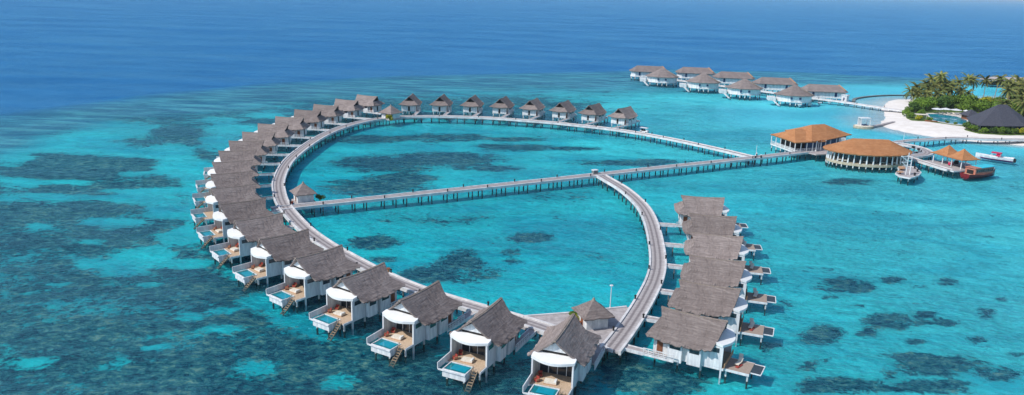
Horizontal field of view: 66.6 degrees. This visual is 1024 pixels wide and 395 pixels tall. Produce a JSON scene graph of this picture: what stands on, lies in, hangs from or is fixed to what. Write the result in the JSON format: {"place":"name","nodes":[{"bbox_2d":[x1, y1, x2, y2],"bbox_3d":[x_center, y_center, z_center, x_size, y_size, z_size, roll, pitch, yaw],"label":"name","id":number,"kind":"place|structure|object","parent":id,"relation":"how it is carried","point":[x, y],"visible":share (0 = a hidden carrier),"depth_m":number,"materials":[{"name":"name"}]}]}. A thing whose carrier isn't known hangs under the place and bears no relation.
{"place":"outdoors","nodes":[
{"label":"outdoors","id":0,"kind":"place"},
{"bbox_2d":[0,0,1023,394],"bbox_3d":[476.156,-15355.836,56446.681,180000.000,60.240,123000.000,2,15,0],"label":"seabed","id":1,"kind":"structure","parent":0,"point":[156,368],"depth_m":231.42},
{"bbox_2d":[190,183,261,229],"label":"water villa","id":2,"kind":"object","parent":1,"relation":"on","point":[221,195],"visible":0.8,"depth_m":196.10,"materials":[{"name":"white paint"}]},
{"bbox_2d":[192,170,261,208],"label":"water villa","id":3,"kind":"object","parent":1,"relation":"on","point":[220,180],"visible":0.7,"depth_m":210.03,"materials":[{"name":"white paint"}]},
{"bbox_2d":[195,159,259,192],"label":"water villa","id":4,"kind":"object","parent":1,"relation":"on","point":[232,166],"visible":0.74,"depth_m":223.02,"materials":[{"name":"white paint"}]},
{"bbox_2d":[203,149,261,179],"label":"water villa","id":5,"kind":"object","parent":1,"relation":"on","point":[231,156],"visible":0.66,"depth_m":237.05,"materials":[{"name":"white paint"}]},
{"bbox_2d":[196,197,273,248],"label":"water villa","id":6,"kind":"object","parent":1,"relation":"on","point":[226,215],"visible":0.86,"depth_m":182.70,"materials":[{"name":"white paint"}]},
{"bbox_2d":[216,140,269,170],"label":"water villa","id":7,"kind":"object","parent":1,"relation":"on","point":[262,151],"visible":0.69,"depth_m":251.26,"materials":[{"name":"white paint"}]},
{"bbox_2d":[209,212,295,269],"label":"water villa","id":8,"kind":"object","parent":1,"relation":"on","point":[246,234],"visible":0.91,"depth_m":170.60,"materials":[{"name":"white paint"}]},
{"bbox_2d":[238,132,280,161],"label":"water villa","id":9,"kind":"object","parent":1,"relation":"on","point":[271,142],"visible":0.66,"depth_m":265.51,"materials":[{"name":"white paint"}]},
{"bbox_2d":[254,123,294,152],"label":"water villa","id":10,"kind":"object","parent":1,"relation":"on","point":[283,133],"visible":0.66,"depth_m":280.82,"materials":[{"name":"white paint"}]},
{"bbox_2d":[232,229,323,291],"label":"water villa","id":11,"kind":"object","parent":1,"relation":"on","point":[275,255],"visible":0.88,"depth_m":159.33,"materials":[{"name":"white paint"}]},
{"bbox_2d":[273,116,309,143],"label":"water villa","id":12,"kind":"object","parent":1,"relation":"on","point":[298,126],"visible":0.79,"depth_m":296.04,"materials":[{"name":"white paint"}]},
{"bbox_2d":[292,109,327,134],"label":"water villa","id":13,"kind":"object","parent":1,"relation":"on","point":[314,119],"visible":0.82,"depth_m":312.54,"materials":[{"name":"white paint"}]},
{"bbox_2d":[266,244,360,314],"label":"water villa","id":14,"kind":"object","parent":1,"relation":"on","point":[317,273],"visible":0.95,"depth_m":149.69,"materials":[{"name":"white paint"}]},
{"bbox_2d":[313,104,344,126],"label":"water villa","id":15,"kind":"object","parent":1,"relation":"on","point":[333,114],"visible":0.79,"depth_m":326.60,"materials":[{"name":"white paint"}]},
{"bbox_2d":[334,99,364,122],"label":"water villa","id":16,"kind":"object","parent":1,"relation":"on","point":[351,108],"visible":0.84,"depth_m":342.12,"materials":[{"name":"white paint"}]},
{"bbox_2d":[309,262,406,340],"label":"water villa","id":17,"kind":"object","parent":1,"relation":"on","point":[369,292],"visible":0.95,"depth_m":140.49,"materials":[{"name":"white paint"}]},
{"bbox_2d":[341,298,357,308],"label":"glass doors","id":18,"kind":"structure","parent":17,"relation":"in","point":[347,304],"depth_m":142.91,"materials":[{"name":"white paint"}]},
{"bbox_2d":[355,94,384,117],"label":"water villa","id":19,"kind":"object","parent":1,"relation":"on","point":[372,104],"visible":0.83,"depth_m":356.48,"materials":[{"name":"white paint"}]},
{"bbox_2d":[272,117,554,338],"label":"boardwalk","id":20,"kind":"structure","parent":1,"relation":"on","point":[296,219],"depth_m":190.95,"materials":[{"name":"grey wood"}]},
{"bbox_2d":[378,104,402,120],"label":"pavilion","id":21,"kind":"structure","parent":20,"relation":"on","point":[391,110],"depth_m":338.61,"materials":[{"name":"white paint"}]},
{"bbox_2d":[366,280,464,367],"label":"water villa","id":22,"kind":"object","parent":1,"relation":"on","point":[418,317],"visible":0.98,"depth_m":132.03,"materials":[{"name":"white paint"}]},
{"bbox_2d":[391,334,404,340],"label":"daybed","id":23,"kind":"object","parent":22,"relation":"on","point":[398,337],"visible":1,"depth_m":131.18,"materials":[{"name":"fabric"}]},
{"bbox_2d":[396,323,411,332],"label":"glass doors","id":24,"kind":"structure","parent":22,"relation":"in","point":[405,327],"depth_m":134.21,"materials":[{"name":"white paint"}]},
{"bbox_2d":[429,94,452,114],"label":"water villa","id":25,"kind":"object","parent":1,"relation":"on","point":[443,103],"visible":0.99,"depth_m":362.03,"materials":[{"name":"white paint"}]},
{"bbox_2d":[457,311,475,323],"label":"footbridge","id":26,"kind":"object","parent":1,"relation":"on","point":[469,315],"visible":0.6,"depth_m":141.31,"materials":[{"name":"grey wood"}]},
{"bbox_2d":[460,95,483,115],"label":"water villa","id":27,"kind":"object","parent":1,"relation":"on","point":[474,104],"visible":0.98,"depth_m":362.59,"materials":[{"name":"white paint"}]},
{"bbox_2d":[437,297,528,392],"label":"water villa","id":28,"kind":"object","parent":1,"relation":"on","point":[485,338],"visible":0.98,"depth_m":124.95,"materials":[{"name":"white paint"}]},
{"bbox_2d":[460,356,474,363],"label":"daybed","id":29,"kind":"object","parent":28,"relation":"on","point":[465,359],"visible":1,"depth_m":124.03,"materials":[{"name":"fabric"}]},
{"bbox_2d":[461,344,485,355],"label":"glass doors","id":30,"kind":"structure","parent":28,"relation":"in","point":[481,350],"depth_m":126.83,"materials":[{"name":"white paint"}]},
{"bbox_2d":[489,96,514,117],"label":"water villa","id":31,"kind":"object","parent":1,"relation":"on","point":[504,105],"visible":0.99,"depth_m":361.57,"materials":[{"name":"white paint"}]},
{"bbox_2d":[270,151,815,216],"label":"boardwalk","id":32,"kind":"structure","parent":1,"relation":"on","point":[392,197],"depth_m":236.97,"materials":[{"name":"grey wood"}]},
{"bbox_2d":[289,182,316,203],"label":"pavilion","id":33,"kind":"structure","parent":32,"relation":"on","point":[303,192],"depth_m":208.68,"materials":[{"name":"white paint"}]},
{"bbox_2d":[522,313,602,394],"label":"water villa","id":34,"kind":"object","parent":1,"relation":"on","point":[565,354],"visible":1,"depth_m":119.76,"materials":[{"name":"white paint"}]},
{"bbox_2d":[543,378,557,385],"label":"daybed","id":35,"kind":"object","parent":34,"relation":"on","point":[550,381],"visible":1,"depth_m":117.97,"materials":[{"name":"fabric"}]},
{"bbox_2d":[539,362,571,376],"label":"glass doors","id":36,"kind":"structure","parent":34,"relation":"in","point":[565,371],"depth_m":120.89,"materials":[{"name":"black glass"}]},
{"bbox_2d":[549,100,576,121],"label":"water villa","id":37,"kind":"object","parent":1,"relation":"on","point":[565,109],"visible":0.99,"depth_m":355.61,"materials":[{"name":"white paint"}]},
{"bbox_2d":[521,306,627,359],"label":"platform","id":38,"kind":"structure","parent":1,"relation":"on","point":[618,312],"depth_m":141.03,"materials":[{"name":"grey wood"}]},
{"bbox_2d":[521,328,536,339],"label":"footbridge","id":39,"kind":"object","parent":38,"relation":"on","point":[532,333],"visible":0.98,"depth_m":134.96,"materials":[{"name":"grey wood"}]},
{"bbox_2d":[571,297,614,330],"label":"pavilion","id":40,"kind":"structure","parent":38,"relation":"on","point":[593,314],"depth_m":136.94,"materials":[{"name":"white paint"}]},
{"bbox_2d":[624,344,645,355],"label":"footbridge","id":41,"kind":"object","parent":38,"relation":"on","point":[634,349],"visible":0.91,"depth_m":130.23,"materials":[{"name":"grey wood"}]},
{"bbox_2d":[400,115,753,164],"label":"boardwalk","id":42,"kind":"structure","parent":1,"relation":"on","point":[688,143],"depth_m":333.11,"materials":[{"name":"grey wood"}]},
{"bbox_2d":[578,103,607,125],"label":"water villa","id":43,"kind":"object","parent":1,"relation":"on","point":[597,112],"visible":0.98,"depth_m":350.68,"materials":[{"name":"white paint"}]},
{"bbox_2d":[595,344,606,364],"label":"footbridge","id":44,"kind":"object","parent":1,"relation":"on","point":[597,350],"visible":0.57,"depth_m":129.70,"materials":[{"name":"grey wood"}]},
{"bbox_2d":[608,106,639,129],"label":"water villa","id":45,"kind":"object","parent":1,"relation":"on","point":[627,116],"visible":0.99,"depth_m":344.22,"materials":[{"name":"white paint"}]},
{"bbox_2d":[597,175,666,364],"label":"boardwalk","id":46,"kind":"structure","parent":1,"relation":"on","point":[619,338],"depth_m":161.31,"materials":[{"name":"grey wood"}]},
{"bbox_2d":[629,65,663,80],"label":"water bungalow","id":47,"kind":"object","parent":1,"relation":"on","point":[639,71],"visible":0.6,"depth_m":528.91,"materials":[{"name":"paint"}]},
{"bbox_2d":[645,315,659,323],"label":"footbridge","id":48,"kind":"object","parent":1,"relation":"on","point":[652,319],"visible":0.53,"depth_m":142.27,"materials":[{"name":"grey wood"}]},
{"bbox_2d":[640,68,678,87],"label":"water bungalow","id":49,"kind":"object","parent":1,"relation":"on","point":[663,75],"visible":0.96,"depth_m":498.82,"materials":[{"name":"white paint"}]},
{"bbox_2d":[659,288,673,305],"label":"footbridge","id":50,"kind":"object","parent":1,"relation":"on","point":[668,292],"visible":0.61,"depth_m":155.33,"materials":[{"name":"grey wood"}]},
{"bbox_2d":[659,222,675,235],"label":"footbridge","id":51,"kind":"object","parent":1,"relation":"on","point":[666,225],"visible":0.79,"depth_m":199.50,"materials":[{"name":"grey wood"}]},
{"bbox_2d":[664,242,682,256],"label":"footbridge","id":52,"kind":"object","parent":1,"relation":"on","point":[675,245],"visible":0.8,"depth_m":183.81,"materials":[{"name":"grey wood"}]},
{"bbox_2d":[666,263,682,278],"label":"footbridge","id":53,"kind":"object","parent":1,"relation":"on","point":[674,266],"visible":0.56,"depth_m":169.81,"materials":[{"name":"grey wood"}]},
{"bbox_2d":[675,67,715,79],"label":"water bungalow","id":54,"kind":"object","parent":1,"relation":"on","point":[687,72],"visible":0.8,"depth_m":528.53,"materials":[{"name":"plant"}]},
{"bbox_2d":[679,73,720,93],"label":"water bungalow","id":55,"kind":"object","parent":1,"relation":"on","point":[703,81],"visible":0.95,"depth_m":475.69,"materials":[{"name":"white paint"}]},
{"bbox_2d":[643,306,764,388],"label":"water villa","id":56,"kind":"object","parent":1,"relation":"on","point":[691,339],"visible":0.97,"depth_m":126.72,"materials":[{"name":"white paint"}]},
{"bbox_2d":[674,195,747,235],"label":"water villa","id":57,"kind":"object","parent":1,"relation":"on","point":[687,205],"visible":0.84,"depth_m":199.96,"materials":[{"name":"white paint"}]},
{"bbox_2d":[667,279,773,348],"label":"water villa","id":58,"kind":"object","parent":1,"relation":"on","point":[730,304],"visible":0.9,"depth_m":139.76,"materials":[{"name":"white paint"}]},
{"bbox_2d":[682,213,762,260],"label":"water villa","id":59,"kind":"object","parent":1,"relation":"on","point":[715,225],"visible":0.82,"depth_m":183.84,"materials":[{"name":"white paint"}]},
{"bbox_2d":[684,231,770,283],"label":"water villa","id":60,"kind":"object","parent":1,"relation":"on","point":[725,247],"visible":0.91,"depth_m":169.01,"materials":[{"name":"white paint"}]},
{"bbox_2d":[680,254,775,315],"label":"water villa","id":61,"kind":"object","parent":1,"relation":"on","point":[719,272],"visible":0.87,"depth_m":153.82,"materials":[{"name":"white paint"}]},
{"bbox_2d":[712,71,754,87],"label":"water bungalow","id":62,"kind":"object","parent":1,"relation":"on","point":[724,77],"visible":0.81,"depth_m":506.21,"materials":[{"name":"wicker"}]},
{"bbox_2d":[719,79,763,100],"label":"water bungalow","id":63,"kind":"object","parent":1,"relation":"on","point":[746,87],"visible":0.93,"depth_m":452.54,"materials":[{"name":"white paint"}]},
{"bbox_2d":[752,77,797,94],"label":"water bungalow","id":64,"kind":"object","parent":1,"relation":"on","point":[771,83],"visible":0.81,"depth_m":480.08,"materials":[{"name":"wicker"}]},
{"bbox_2d":[668,79,901,112],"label":"boardwalk","id":65,"kind":"structure","parent":1,"relation":"on","point":[856,104],"depth_m":434.32,"materials":[{"name":"grey wood"}]},
{"bbox_2d":[767,85,814,107],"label":"water bungalow","id":66,"kind":"object","parent":1,"relation":"on","point":[795,94],"visible":0.93,"depth_m":428.94,"materials":[{"name":"white paint"}]},
{"bbox_2d":[770,124,851,159],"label":"restaurant","id":67,"kind":"structure","parent":1,"relation":"on","point":[816,137],"depth_m":301.35,"materials":[{"name":"orange paint"}]},
{"bbox_2d":[808,150,835,161],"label":"entrance deck","id":68,"kind":"structure","parent":1,"relation":"on","point":[820,153],"depth_m":294.66,"materials":[{"name":"grey wood"}]},
{"bbox_2d":[801,84,847,101],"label":"water bungalow","id":69,"kind":"object","parent":1,"relation":"on","point":[836,92],"visible":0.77,"depth_m":450.89,"materials":[{"name":"wicker"}]},
{"bbox_2d":[823,138,912,172],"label":"restaurant","id":70,"kind":"structure","parent":1,"relation":"on","point":[872,153],"depth_m":279.71,"materials":[{"name":"wood"}]},
{"bbox_2d":[895,166,921,185],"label":"landing platform","id":71,"kind":"structure","parent":1,"relation":"on","point":[910,176],"depth_m":265.97,"materials":[{"name":"white wood"}]},
{"bbox_2d":[901,153,912,174],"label":"sign tower","id":72,"kind":"structure","parent":71,"relation":"on","point":[907,163],"depth_m":263.56,"materials":[{"name":"white paint"}]},
{"bbox_2d":[894,142,933,163],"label":"boardwalk","id":73,"kind":"structure","parent":1,"relation":"on","point":[925,153],"depth_m":302.20,"materials":[{"name":"grey wood"}]},
{"bbox_2d":[899,156,952,177],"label":"boardwalk","id":74,"kind":"structure","parent":1,"relation":"on","point":[927,163],"depth_m":280.59,"materials":[{"name":"grey wood"}]},
{"bbox_2d":[892,137,1023,146],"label":"boardwalk","id":75,"kind":"structure","parent":1,"relation":"on","point":[924,140],"depth_m":333.11,"materials":[{"name":"grey wood"}]},
{"bbox_2d":[0,0,1023,394],"bbox_3d":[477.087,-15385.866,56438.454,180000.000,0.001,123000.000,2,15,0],"label":"sea","id":76,"kind":"structure","parent":0,"point":[746,50],"depth_m":327.95,"materials":[{"name":"liquid"}]},
{"bbox_2d":[398,93,421,114],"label":"water villa","id":77,"kind":"object","parent":76,"relation":"in","point":[412,102],"visible":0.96,"depth_m":360.34,"materials":[{"name":"white paint"}]},
{"bbox_2d":[519,98,545,118],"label":"water villa","id":78,"kind":"object","parent":76,"relation":"in","point":[535,107],"visible":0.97,"depth_m":359.24,"materials":[{"name":"white paint"}]},
{"bbox_2d":[852,95,910,101],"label":"breakwater","id":79,"kind":"object","parent":76,"relation":"in","point":[853,99],"visible":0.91,"depth_m":477.35,"materials":[{"name":"stone"}]},
{"bbox_2d":[925,160,970,178],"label":"jetty","id":80,"kind":"object","parent":76,"relation":"in","point":[955,167],"visible":0.53,"depth_m":280.41,"materials":[{"name":"grey wood"}]},
{"bbox_2d":[930,145,980,168],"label":"arrival pavilion","id":81,"kind":"structure","parent":80,"relation":"on","point":[949,151],"depth_m":277.12,"materials":[{"name":"orange paint"}]},
{"bbox_2d":[960,164,995,179],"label":"wooden boat","id":82,"kind":"object","parent":76,"relation":"on","point":[978,171],"visible":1,"depth_m":270.83,"materials":[{"name":"red paint"}]},
{"bbox_2d":[975,151,1015,163],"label":"speedboat","id":83,"kind":"object","parent":76,"relation":"on","point":[997,157],"visible":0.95,"depth_m":300.41,"materials":[{"name":"white paint"}]},
{"bbox_2d":[751,87,1023,153],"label":"beach","id":84,"kind":"structure","parent":0,"point":[905,125],"depth_m":382.22,"materials":[{"name":"sand"}]},
{"bbox_2d":[853,117,873,129],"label":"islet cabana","id":85,"kind":"object","parent":84,"relation":"on","point":[860,125],"visible":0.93,"depth_m":363.69,"materials":[{"name":"stone"}]},
{"bbox_2d":[902,83,917,100],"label":"palm tree","id":86,"kind":"object","parent":84,"relation":"on","point":[911,91],"visible":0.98,"depth_m":447.21,"materials":[{"name":"plant"}]},
{"bbox_2d":[909,87,925,99],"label":"palm tree","id":87,"kind":"object","parent":84,"relation":"on","point":[917,93],"visible":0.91,"depth_m":443.73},
{"bbox_2d":[919,89,934,97],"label":"palm tree","id":88,"kind":"object","parent":84,"relation":"on","point":[926,93],"visible":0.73,"depth_m":440.79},
{"bbox_2d":[933,71,948,89],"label":"palm tree","id":89,"kind":"object","parent":84,"relation":"on","point":[941,76],"visible":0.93,"depth_m":448.08,"materials":[{"name":"plant"}]},
{"bbox_2d":[960,72,978,86],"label":"palm tree","id":90,"kind":"object","parent":84,"relation":"on","point":[969,78],"visible":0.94,"depth_m":461.40,"materials":[{"name":"plant"}]},
{"bbox_2d":[978,75,993,95],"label":"palm tree","id":91,"kind":"object","parent":84,"relation":"on","point":[986,81],"visible":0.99,"depth_m":466.83,"materials":[{"name":"plant"}]},
{"bbox_2d":[990,74,1007,97],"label":"palm tree","id":92,"kind":"object","parent":84,"relation":"on","point":[1000,80],"visible":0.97,"depth_m":463.66,"materials":[{"name":"plant"}]},
{"bbox_2d":[979,77,1023,84],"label":"pavilion","id":93,"kind":"structure","parent":84,"relation":"on","point":[1008,78],"depth_m":557.64,"materials":[{"name":"wood"}]},
{"bbox_2d":[906,104,1023,135],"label":"garden ground","id":94,"kind":"structure","parent":0,"point":[930,110],"depth_m":390.59,"materials":[{"name":"green plant"}]},
{"bbox_2d":[908,102,924,111],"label":"shrub","id":95,"kind":"object","parent":94,"relation":"on","point":[916,106],"visible":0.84,"depth_m":408.64,"materials":[{"name":"green plant"}]},
{"bbox_2d":[915,100,929,108],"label":"shrub","id":96,"kind":"object","parent":94,"relation":"on","point":[925,104],"visible":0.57,"depth_m":412.15,"materials":[{"name":"green plant"}]},
{"bbox_2d":[914,96,937,109],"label":"shrub","id":97,"kind":"object","parent":94,"relation":"on","point":[932,102],"visible":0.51,"depth_m":417.70,"materials":[{"name":"green plant"}]},
{"bbox_2d":[930,86,945,98],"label":"palm tree","id":98,"kind":"object","parent":94,"relation":"on","point":[936,94],"visible":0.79,"depth_m":439.20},
{"bbox_2d":[935,95,953,107],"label":"shrub","id":99,"kind":"object","parent":94,"relation":"on","point":[943,101],"visible":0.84,"depth_m":421.52,"materials":[{"name":"green plant"}]},
{"bbox_2d":[944,83,960,96],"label":"palm tree","id":100,"kind":"object","parent":94,"relation":"on","point":[950,92],"visible":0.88,"depth_m":443.44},
{"bbox_2d":[943,113,961,116],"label":"pool terrace","id":101,"kind":"structure","parent":94,"relation":"on","point":[956,114],"depth_m":404.85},
{"bbox_2d":[926,113,967,124],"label":"swimming pool","id":102,"kind":"structure","parent":101,"relation":"in","point":[942,118],"depth_m":390.14,"materials":[{"name":"liquid"}]},
{"bbox_2d":[958,109,976,119],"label":"slate roof hut","id":103,"kind":"object","parent":101,"relation":"on","point":[971,112],"visible":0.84,"depth_m":389.31,"materials":[{"name":"stone"}]},
{"bbox_2d":[954,87,968,96],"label":"palm tree","id":104,"kind":"object","parent":94,"relation":"on","point":[960,91],"visible":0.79,"depth_m":445.25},
{"bbox_2d":[954,99,974,109],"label":"shrub","id":105,"kind":"object","parent":94,"relation":"on","point":[970,102],"visible":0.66,"depth_m":420.02,"materials":[{"name":"green plant"}]},
{"bbox_2d":[956,94,977,103],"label":"shrub","id":106,"kind":"object","parent":94,"relation":"on","point":[963,97],"visible":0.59,"depth_m":430.29,"materials":[{"name":"green plant"}]},
{"bbox_2d":[972,101,990,111],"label":"shrub","id":107,"kind":"object","parent":94,"relation":"on","point":[978,106],"visible":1,"depth_m":414.58,"materials":[{"name":"green plant"}]},
{"bbox_2d":[966,104,1023,131],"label":"slate roof building","id":108,"kind":"structure","parent":94,"relation":"on","point":[1003,115],"depth_m":359.98,"materials":[{"name":"stone"}]},
{"bbox_2d":[995,99,1014,108],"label":"palm tree","id":109,"kind":"object","parent":94,"relation":"on","point":[1006,102],"visible":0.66,"depth_m":399.82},
{"bbox_2d":[998,83,1018,98],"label":"palm tree","id":110,"kind":"object","parent":94,"relation":"on","point":[1007,91],"visible":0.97,"depth_m":421.34,"materials":[{"name":"plant"}]},
{"bbox_2d":[1013,99,1023,114],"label":"palm tree","id":111,"kind":"object","parent":94,"relation":"on","point":[1021,104],"visible":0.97,"depth_m":390.19,"materials":[{"name":"plant"}]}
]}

